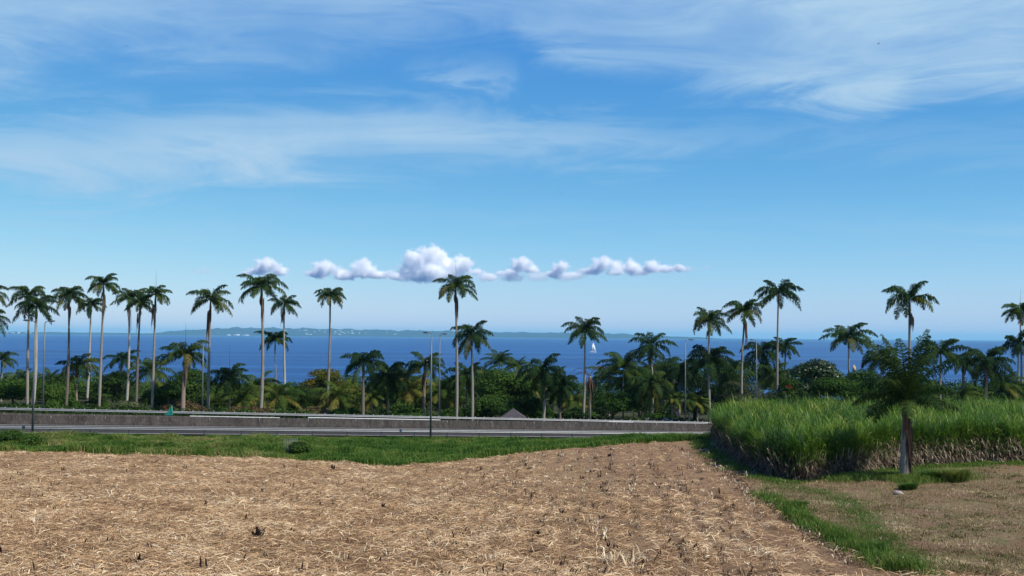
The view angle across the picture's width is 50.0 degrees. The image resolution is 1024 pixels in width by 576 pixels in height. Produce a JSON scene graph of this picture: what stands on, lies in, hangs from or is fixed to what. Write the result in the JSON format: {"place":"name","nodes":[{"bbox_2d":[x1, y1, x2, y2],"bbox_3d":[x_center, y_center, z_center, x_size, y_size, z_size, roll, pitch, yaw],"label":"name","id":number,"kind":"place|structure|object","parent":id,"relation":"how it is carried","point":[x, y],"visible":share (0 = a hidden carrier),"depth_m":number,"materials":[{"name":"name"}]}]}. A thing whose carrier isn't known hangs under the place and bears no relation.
{"place":"outdoors","nodes":[
{"label":"outdoors","id":0,"kind":"place"},
{"bbox_2d":[0,424,710,437],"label":"road","id":1,"kind":"structure","parent":0,"point":[325,433],"depth_m":132.13,"materials":[{"name":"asphalt"}]},
{"bbox_2d":[0,327,717,338],"bbox_3d":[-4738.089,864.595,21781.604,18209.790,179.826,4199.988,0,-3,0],"label":"hills","id":2,"kind":"structure","parent":0,"point":[232,331],"depth_m":20431.35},
{"bbox_2d":[0,382,1023,575],"bbox_3d":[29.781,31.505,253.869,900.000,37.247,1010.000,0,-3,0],"label":"ground","id":3,"kind":"structure","parent":0,"point":[1006,537],"depth_m":59.73,"materials":[{"name":"brown soil"}]},
{"bbox_2d":[0,377,50,403],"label":"bush","id":4,"kind":"object","parent":3,"relation":"on","point":[13,389],"visible":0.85,"depth_m":175.69,"materials":[{"name":"green plant"}]},
{"bbox_2d":[6,285,50,403],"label":"palm tree","id":5,"kind":"object","parent":3,"relation":"on","point":[34,291],"visible":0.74,"depth_m":163.53,"materials":[{"name":"green plant"}]},
{"bbox_2d":[23,319,35,432],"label":"street lamp","id":6,"kind":"object","parent":3,"relation":"on","point":[32,422],"visible":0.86,"depth_m":116.62,"materials":[{"name":"metal"}]},
{"bbox_2d":[12,295,59,405],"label":"palm tree","id":7,"kind":"object","parent":3,"relation":"on","point":[40,304],"visible":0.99,"depth_m":159.61,"materials":[{"name":"green plant"}]},
{"bbox_2d":[31,383,75,401],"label":"bush","id":8,"kind":"object","parent":3,"relation":"on","point":[56,391],"visible":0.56,"depth_m":183.62,"materials":[{"name":"green plant"}]},
{"bbox_2d":[45,374,85,397],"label":"tree","id":9,"kind":"object","parent":3,"relation":"on","point":[63,382],"visible":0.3,"depth_m":198.11,"materials":[{"name":"green plant"}]},
{"bbox_2d":[50,285,88,406],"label":"palm tree","id":10,"kind":"object","parent":3,"relation":"on","point":[68,294],"visible":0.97,"depth_m":167.70,"materials":[{"name":"green plant"}]},
{"bbox_2d":[54,353,104,399],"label":"palm tree","id":11,"kind":"object","parent":3,"relation":"on","point":[79,366],"visible":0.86,"depth_m":171.31,"materials":[{"name":"green plant"}]},
{"bbox_2d":[76,297,106,404],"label":"palm tree","id":12,"kind":"object","parent":3,"relation":"on","point":[89,302],"visible":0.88,"depth_m":185.53,"materials":[{"name":"green plant"}]},
{"bbox_2d":[72,380,124,401],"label":"tree","id":13,"kind":"object","parent":3,"relation":"on","point":[93,389],"visible":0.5,"depth_m":197.67,"materials":[{"name":"green plant"}]},
{"bbox_2d":[85,273,120,406],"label":"palm tree","id":14,"kind":"object","parent":3,"relation":"on","point":[99,285],"visible":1,"depth_m":165.72,"materials":[{"name":"green plant"}]},
{"bbox_2d":[97,370,134,402],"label":"tree","id":15,"kind":"object","parent":3,"relation":"on","point":[115,378],"visible":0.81,"depth_m":188.32,"materials":[{"name":"green plant"}]},
{"bbox_2d":[102,349,140,388],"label":"palm tree","id":16,"kind":"object","parent":3,"relation":"on","point":[122,358],"visible":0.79,"depth_m":198.95,"materials":[{"name":"green plant"}]},
{"bbox_2d":[109,288,147,400],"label":"palm tree","id":17,"kind":"object","parent":3,"relation":"on","point":[127,293],"visible":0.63,"depth_m":175.60,"materials":[{"name":"green plant"}]},
{"bbox_2d":[120,293,156,402],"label":"palm tree","id":18,"kind":"object","parent":3,"relation":"on","point":[134,302],"visible":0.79,"depth_m":171.62,"materials":[{"name":"green plant"}]},
{"bbox_2d":[125,354,174,408],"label":"coconut palm","id":19,"kind":"object","parent":3,"relation":"on","point":[147,366],"visible":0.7,"depth_m":176.75,"materials":[{"name":"green plant"}]},
{"bbox_2d":[136,285,171,407],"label":"palm tree","id":20,"kind":"object","parent":3,"relation":"on","point":[153,290],"visible":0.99,"depth_m":167.55,"materials":[{"name":"green plant"}]},
{"bbox_2d":[148,382,187,407],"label":"bush","id":21,"kind":"object","parent":3,"relation":"on","point":[166,394],"visible":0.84,"depth_m":169.04,"materials":[{"name":"green plant"}]},
{"bbox_2d":[158,399,209,411],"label":"bush","id":22,"kind":"object","parent":3,"relation":"on","point":[174,404],"visible":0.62,"depth_m":157.75,"materials":[{"name":"green plant"}]},
{"bbox_2d":[158,338,210,409],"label":"palm tree","id":23,"kind":"object","parent":3,"relation":"on","point":[181,351],"visible":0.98,"depth_m":156.28,"materials":[{"name":"green plant"}]},
{"bbox_2d":[164,368,221,404],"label":"tree","id":24,"kind":"object","parent":3,"relation":"on","point":[194,380],"visible":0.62,"depth_m":175.65,"materials":[{"name":"green plant"}]},
{"bbox_2d":[186,284,233,408],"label":"palm tree","id":25,"kind":"object","parent":3,"relation":"on","point":[214,298],"visible":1,"depth_m":162.53,"materials":[{"name":"green plant"}]},
{"bbox_2d":[204,351,252,408],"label":"palm tree","id":26,"kind":"object","parent":3,"relation":"on","point":[227,377],"visible":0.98,"depth_m":164.19,"materials":[{"name":"green plant"}]},
{"bbox_2d":[220,385,264,407],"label":"coconut palm","id":27,"kind":"object","parent":3,"relation":"on","point":[242,401],"visible":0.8,"depth_m":164.93,"materials":[{"name":"green plant"}]},
{"bbox_2d":[231,370,279,407],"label":"coconut palm","id":28,"kind":"object","parent":3,"relation":"on","point":[253,381],"visible":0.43,"depth_m":176.93,"materials":[{"name":"green plant"}]},
{"bbox_2d":[236,273,288,412],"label":"palm tree","id":29,"kind":"object","parent":3,"relation":"on","point":[260,284],"visible":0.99,"depth_m":157.59,"materials":[{"name":"green plant"}]},
{"bbox_2d":[254,330,292,383],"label":"palm tree","id":30,"kind":"object","parent":3,"relation":"on","point":[276,337],"visible":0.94,"depth_m":189.32,"materials":[{"name":"green plant"}]},
{"bbox_2d":[253,382,306,409],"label":"coconut palm","id":31,"kind":"object","parent":3,"relation":"on","point":[279,390],"visible":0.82,"depth_m":166.80,"materials":[{"name":"green plant"}]},
{"bbox_2d":[267,295,300,388],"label":"palm tree","id":32,"kind":"object","parent":3,"relation":"on","point":[286,302],"visible":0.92,"depth_m":187.63,"materials":[{"name":"green plant"}]},
{"bbox_2d":[281,388,327,412],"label":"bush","id":33,"kind":"object","parent":3,"relation":"on","point":[304,403],"visible":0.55,"depth_m":169.06,"materials":[{"name":"green plant"}]},
{"bbox_2d":[300,368,341,406],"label":"tree","id":34,"kind":"object","parent":3,"relation":"on","point":[319,379],"visible":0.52,"depth_m":184.07,"materials":[{"name":"green plant"}]},
{"bbox_2d":[314,287,346,408],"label":"palm tree","id":35,"kind":"object","parent":3,"relation":"on","point":[327,293],"visible":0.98,"depth_m":171.60,"materials":[{"name":"green plant"}]},
{"bbox_2d":[308,379,365,410],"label":"coconut palm","id":36,"kind":"object","parent":3,"relation":"on","point":[327,398],"visible":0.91,"depth_m":166.59,"materials":[{"name":"green plant"}]},
{"bbox_2d":[329,380,371,410],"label":"bush","id":37,"kind":"object","parent":3,"relation":"on","point":[357,387],"visible":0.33,"depth_m":178.61,"materials":[{"name":"green plant"}]},
{"bbox_2d":[0,426,703,436],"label":"guardrail","id":38,"kind":"object","parent":3,"relation":"on","point":[277,430],"visible":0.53,"depth_m":126.54,"materials":[{"name":"metal"}]},
{"bbox_2d":[0,401,707,421],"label":"undergrowth","id":39,"kind":"object","parent":3,"relation":"on","point":[47,405],"visible":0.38,"depth_m":155.41,"materials":[{"name":"green plant"}]},
{"bbox_2d":[0,407,709,422],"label":"guardrail","id":40,"kind":"object","parent":3,"relation":"on","point":[264,414],"visible":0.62,"depth_m":149.30,"materials":[{"name":"metal"}]},
{"bbox_2d":[0,429,711,466],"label":"verge grass","id":41,"kind":"structure","parent":3,"relation":"on","point":[394,450],"depth_m":106.98,"materials":[{"name":"green plant"}]},
{"bbox_2d":[0,413,712,430],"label":"concrete barrier","id":42,"kind":"object","parent":3,"relation":"on","point":[78,419],"visible":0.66,"depth_m":138.54,"materials":[{"name":"grey concrete"}]},
{"bbox_2d":[340,349,389,417],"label":"palm tree","id":43,"kind":"object","parent":3,"relation":"on","point":[357,359],"visible":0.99,"depth_m":157.11,"materials":[{"name":"green plant"}]},
{"bbox_2d":[355,387,391,412],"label":"coconut palm","id":44,"kind":"object","parent":3,"relation":"on","point":[369,399],"visible":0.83,"depth_m":162.88,"materials":[{"name":"green plant"}]},
{"bbox_2d":[364,360,409,413],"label":"palm tree","id":45,"kind":"object","parent":3,"relation":"on","point":[390,377],"visible":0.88,"depth_m":164.57,"materials":[{"name":"green plant"}]},
{"bbox_2d":[374,399,428,413],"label":"bush","id":46,"kind":"object","parent":3,"relation":"on","point":[398,405],"visible":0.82,"depth_m":173.41,"materials":[{"name":"green plant"}]},
{"bbox_2d":[389,374,429,407],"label":"coconut palm","id":47,"kind":"object","parent":3,"relation":"on","point":[411,388],"visible":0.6,"depth_m":176.50,"materials":[{"name":"green plant"}]},
{"bbox_2d":[404,351,447,414],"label":"palm tree","id":48,"kind":"object","parent":3,"relation":"on","point":[424,363],"visible":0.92,"depth_m":167.28,"materials":[{"name":"green plant"}]},
{"bbox_2d":[0,442,877,575],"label":"cane stubble","id":49,"kind":"object","parent":3,"relation":"on","point":[851,562],"visible":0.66,"depth_m":54.74,"materials":[{"name":"beige plant"}]},
{"bbox_2d":[413,375,468,411],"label":"coconut palm","id":50,"kind":"object","parent":3,"relation":"on","point":[443,391],"visible":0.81,"depth_m":174.91,"materials":[{"name":"green plant"}]},
{"bbox_2d":[432,262,478,419],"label":"palm tree","id":51,"kind":"object","parent":3,"relation":"on","point":[453,285],"visible":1,"depth_m":159.16,"materials":[{"name":"green plant"}]},
{"bbox_2d":[444,362,487,405],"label":"palm tree","id":52,"kind":"object","parent":3,"relation":"on","point":[465,374],"visible":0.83,"depth_m":173.92,"materials":[{"name":"green plant"}]},
{"bbox_2d":[450,320,493,420],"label":"palm tree","id":53,"kind":"object","parent":3,"relation":"on","point":[468,333],"visible":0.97,"depth_m":161.31,"materials":[{"name":"green plant"}]},
{"bbox_2d":[461,394,522,420],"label":"tree","id":54,"kind":"object","parent":3,"relation":"on","point":[493,406],"visible":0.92,"depth_m":163.75,"materials":[{"name":"green plant"}]},
{"bbox_2d":[479,349,517,415],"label":"coconut palm","id":55,"kind":"object","parent":3,"relation":"on","point":[500,359],"visible":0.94,"depth_m":199.31,"materials":[{"name":"green plant"}]},
{"bbox_2d":[475,368,537,420],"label":"tree","id":56,"kind":"object","parent":3,"relation":"on","point":[499,382],"visible":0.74,"depth_m":169.20,"materials":[{"name":"green plant"}]},
{"bbox_2d":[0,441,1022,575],"bbox_3d":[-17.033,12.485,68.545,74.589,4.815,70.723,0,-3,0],"label":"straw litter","id":57,"kind":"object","parent":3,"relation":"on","point":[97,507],"visible":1,"depth_m":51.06,"materials":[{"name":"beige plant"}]},
{"bbox_2d":[0,357,1023,411],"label":"coastal thicket","id":58,"kind":"object","parent":3,"relation":"on","point":[143,388],"visible":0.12,"depth_m":218.43,"materials":[{"name":"green plant"}]},
{"bbox_2d":[517,396,553,417],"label":"bush","id":59,"kind":"object","parent":3,"relation":"on","point":[538,411],"visible":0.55,"depth_m":169.50,"materials":[{"name":"green plant"}]},
{"bbox_2d":[514,353,566,418],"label":"palm tree","id":60,"kind":"object","parent":3,"relation":"on","point":[542,373],"visible":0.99,"depth_m":162.97,"materials":[{"name":"green plant"}]},
{"bbox_2d":[541,373,579,421],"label":"palm tree","id":61,"kind":"object","parent":3,"relation":"on","point":[561,395],"visible":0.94,"depth_m":163.21,"materials":[{"name":"green plant"}]},
{"bbox_2d":[561,406,599,418],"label":"bush","id":62,"kind":"object","parent":3,"relation":"on","point":[576,412],"visible":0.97,"depth_m":165.61,"materials":[{"name":"green plant"}]},
{"bbox_2d":[560,316,606,418],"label":"palm tree","id":63,"kind":"object","parent":3,"relation":"on","point":[588,328],"visible":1,"depth_m":165.19,"materials":[{"name":"green plant"}]},
{"bbox_2d":[586,366,630,418],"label":"coconut palm","id":64,"kind":"object","parent":3,"relation":"on","point":[597,377],"visible":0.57,"depth_m":183.19,"materials":[{"name":"green plant"}]},
{"bbox_2d":[587,390,642,419],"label":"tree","id":65,"kind":"object","parent":3,"relation":"on","point":[618,401],"visible":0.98,"depth_m":169.55,"materials":[{"name":"green plant"}]},
{"bbox_2d":[597,543,647,565],"bbox_3d":[4.066,9.992,41.123,2.196,0.692,2.176,0,-3,0],"label":"straw tuft","id":66,"kind":"object","parent":3,"relation":"on","point":[613,556],"visible":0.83,"depth_m":40.86,"materials":[{"name":"plant"}]},
{"bbox_2d":[596,349,652,419],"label":"coconut palm","id":67,"kind":"object","parent":3,"relation":"on","point":[629,363],"visible":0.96,"depth_m":176.94,"materials":[{"name":"green plant"}]},
{"bbox_2d":[626,367,673,420],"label":"palm tree","id":68,"kind":"object","parent":3,"relation":"on","point":[648,384],"visible":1,"depth_m":168.91,"materials":[{"name":"green plant"}]},
{"bbox_2d":[628,332,677,410],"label":"palm tree","id":69,"kind":"object","parent":3,"relation":"on","point":[648,348],"visible":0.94,"depth_m":179.22,"materials":[{"name":"green plant"}]},
{"bbox_2d":[659,392,686,420],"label":"coconut palm","id":70,"kind":"object","parent":3,"relation":"on","point":[674,400],"visible":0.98,"depth_m":169.30,"materials":[{"name":"green plant"}]},
{"bbox_2d":[659,358,701,417],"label":"palm tree","id":71,"kind":"object","parent":3,"relation":"on","point":[677,372],"visible":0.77,"depth_m":184.83,"materials":[{"name":"green plant"}]},
{"bbox_2d":[673,388,703,421],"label":"coconut palm","id":72,"kind":"object","parent":3,"relation":"on","point":[690,402],"visible":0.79,"depth_m":169.96,"materials":[{"name":"green plant"}]},
{"bbox_2d":[663,374,719,416],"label":"tree","id":73,"kind":"object","parent":3,"relation":"on","point":[700,386],"visible":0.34,"depth_m":202.70,"materials":[{"name":"green plant"}]},
{"bbox_2d":[687,344,735,421],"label":"palm tree","id":74,"kind":"object","parent":3,"relation":"on","point":[716,361],"visible":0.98,"depth_m":171.05,"materials":[{"name":"green plant"}]},
{"bbox_2d":[692,307,731,420],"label":"palm tree","id":75,"kind":"object","parent":3,"relation":"on","point":[712,318],"visible":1,"depth_m":171.43,"materials":[{"name":"green plant"}]},
{"bbox_2d":[699,370,753,414],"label":"tree","id":76,"kind":"object","parent":3,"relation":"on","point":[714,389],"visible":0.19,"depth_m":197.43,"materials":[{"name":"green plant"}]},
{"bbox_2d":[704,360,757,402],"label":"coconut palm","id":77,"kind":"object","parent":3,"relation":"on","point":[725,379],"visible":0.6,"depth_m":182.33,"materials":[{"name":"green plant"}]},
{"bbox_2d":[721,299,764,406],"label":"palm tree","id":78,"kind":"object","parent":3,"relation":"on","point":[745,309],"visible":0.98,"depth_m":173.69,"materials":[{"name":"green plant"}]},
{"bbox_2d":[714,380,771,406],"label":"tree","id":79,"kind":"object","parent":3,"relation":"on","point":[746,392],"visible":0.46,"depth_m":174.67,"materials":[{"name":"green plant"}]},
{"bbox_2d":[682,439,818,483],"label":"grass","id":80,"kind":"structure","parent":3,"relation":"on","point":[706,444],"depth_m":80.50,"materials":[{"name":"plant"}]},
{"bbox_2d":[739,340,783,396],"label":"palm tree","id":81,"kind":"object","parent":3,"relation":"on","point":[763,357],"visible":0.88,"depth_m":187.19,"materials":[{"name":"green plant"}]},
{"bbox_2d":[750,362,788,392],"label":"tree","id":82,"kind":"object","parent":3,"relation":"on","point":[781,376],"visible":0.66,"depth_m":184.84,"materials":[{"name":"green plant"}]},
{"bbox_2d":[753,279,804,401],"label":"palm tree","id":83,"kind":"object","parent":3,"relation":"on","point":[784,290],"visible":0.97,"depth_m":175.68,"materials":[{"name":"green plant"}]},
{"bbox_2d":[770,336,802,396],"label":"palm tree","id":84,"kind":"object","parent":3,"relation":"on","point":[785,345],"visible":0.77,"depth_m":189.13,"materials":[{"name":"green plant"}]},
{"bbox_2d":[772,378,807,404],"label":"bush","id":85,"kind":"object","parent":3,"relation":"on","point":[787,386],"visible":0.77,"depth_m":172.22,"materials":[{"name":"green plant"}]},
{"bbox_2d":[786,358,843,402],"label":"tree","id":86,"kind":"object","parent":3,"relation":"on","point":[815,369],"visible":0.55,"depth_m":174.30,"materials":[{"name":"green plant"}]},
{"bbox_2d":[809,376,867,405],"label":"bush","id":87,"kind":"object","parent":3,"relation":"on","point":[834,386],"visible":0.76,"depth_m":163.85,"materials":[{"name":"green plant"}]},
{"bbox_2d":[740,487,940,575],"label":"grass strip","id":88,"kind":"object","parent":3,"relation":"on","point":[842,536],"depth_m":45.87,"materials":[{"name":"green plant"}]},
{"bbox_2d":[692,449,991,575],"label":"track grass","id":89,"kind":"structure","parent":3,"relation":"on","point":[855,501],"depth_m":54.35,"materials":[{"name":"plant"}]},
{"bbox_2d":[819,322,877,378],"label":"palm tree","id":90,"kind":"object","parent":3,"relation":"on","point":[850,335],"visible":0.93,"depth_m":179.10,"materials":[{"name":"green plant"}]},
{"bbox_2d":[703,390,1023,480],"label":"sugar cane field","id":91,"kind":"structure","parent":3,"relation":"on","point":[811,437],"depth_m":78.83,"materials":[{"name":"green plant"}]},
{"bbox_2d":[843,368,889,403],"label":"tree","id":92,"kind":"object","parent":3,"relation":"on","point":[862,375],"visible":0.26,"depth_m":170.21,"materials":[{"name":"green plant"}]},
{"bbox_2d":[860,348,899,381],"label":"palm tree","id":93,"kind":"object","parent":3,"relation":"on","point":[868,356],"visible":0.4,"depth_m":181.36,"materials":[{"name":"green plant"}]},
{"bbox_2d":[739,462,1023,575],"bbox_3d":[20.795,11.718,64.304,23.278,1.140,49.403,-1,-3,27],"label":"mown grass","id":94,"kind":"structure","parent":3,"relation":"on","point":[938,532],"depth_m":53.06,"materials":[{"name":"brown plant"}]},
{"bbox_2d":[851,329,963,475],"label":"palm tree","id":95,"kind":"object","parent":3,"relation":"on","point":[908,388],"visible":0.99,"depth_m":69.23,"materials":[{"name":"green plant"}]},
{"bbox_2d":[881,280,938,369],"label":"palm tree","id":96,"kind":"object","parent":3,"relation":"on","point":[902,298],"visible":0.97,"depth_m":127.78,"materials":[{"name":"green plant"}]},
{"bbox_2d":[859,459,1023,472],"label":"edge grass","id":97,"kind":"structure","parent":3,"relation":"on","point":[978,463],"depth_m":76.78,"materials":[{"name":"plant"}]},
{"bbox_2d":[915,338,974,401],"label":"palm tree","id":98,"kind":"object","parent":3,"relation":"on","point":[945,351],"visible":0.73,"depth_m":146.88,"materials":[{"name":"green plant"}]},
{"bbox_2d":[925,466,978,482],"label":"grass clump","id":99,"kind":"object","parent":3,"relation":"on","point":[958,474],"visible":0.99,"depth_m":67.60,"materials":[{"name":"plant"}]},
{"bbox_2d":[942,352,980,398],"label":"palm tree","id":100,"kind":"object","parent":3,"relation":"on","point":[969,370],"visible":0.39,"depth_m":186.24,"materials":[{"name":"green plant"}]},
{"bbox_2d":[957,383,1000,404],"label":"bush","id":101,"kind":"object","parent":3,"relation":"on","point":[981,390],"visible":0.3,"depth_m":187.62,"materials":[{"name":"green plant"}]},
{"bbox_2d":[958,346,1015,400],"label":"palm tree","id":102,"kind":"object","parent":3,"relation":"on","point":[990,361],"visible":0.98,"depth_m":149.14,"materials":[{"name":"green plant"}]},
{"bbox_2d":[984,371,1023,400],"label":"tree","id":103,"kind":"object","parent":3,"relation":"on","point":[1008,384],"visible":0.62,"depth_m":187.75,"materials":[{"name":"green plant"}]},
{"bbox_2d":[999,329,1023,396],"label":"palm tree","id":104,"kind":"object","parent":3,"relation":"on","point":[1017,348],"visible":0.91,"depth_m":189.67,"materials":[{"name":"green plant"}]},
{"bbox_2d":[1001,302,1023,396],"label":"palm tree","id":105,"kind":"object","parent":3,"relation":"on","point":[1015,310],"visible":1,"depth_m":190.29,"materials":[{"name":"green plant"}]},
{"bbox_2d":[0,334,1023,400],"bbox_3d":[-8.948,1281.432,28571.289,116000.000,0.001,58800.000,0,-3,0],"label":"sea","id":106,"kind":"structure","parent":0,"point":[304,355],"depth_m":1692.19,"materials":[{"name":"liquid"}]},
{"bbox_2d":[0,0,1023,339],"label":"sky","id":107,"kind":"structure","parent":0,"point":[699,153],"materials":[{"name":"blue"}]},
{"bbox_2d":[793,468,998,485],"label":"tussock grass","id":108,"kind":"structure","parent":0,"point":[891,476],"depth_m":68.64,"materials":[{"name":"plant"}]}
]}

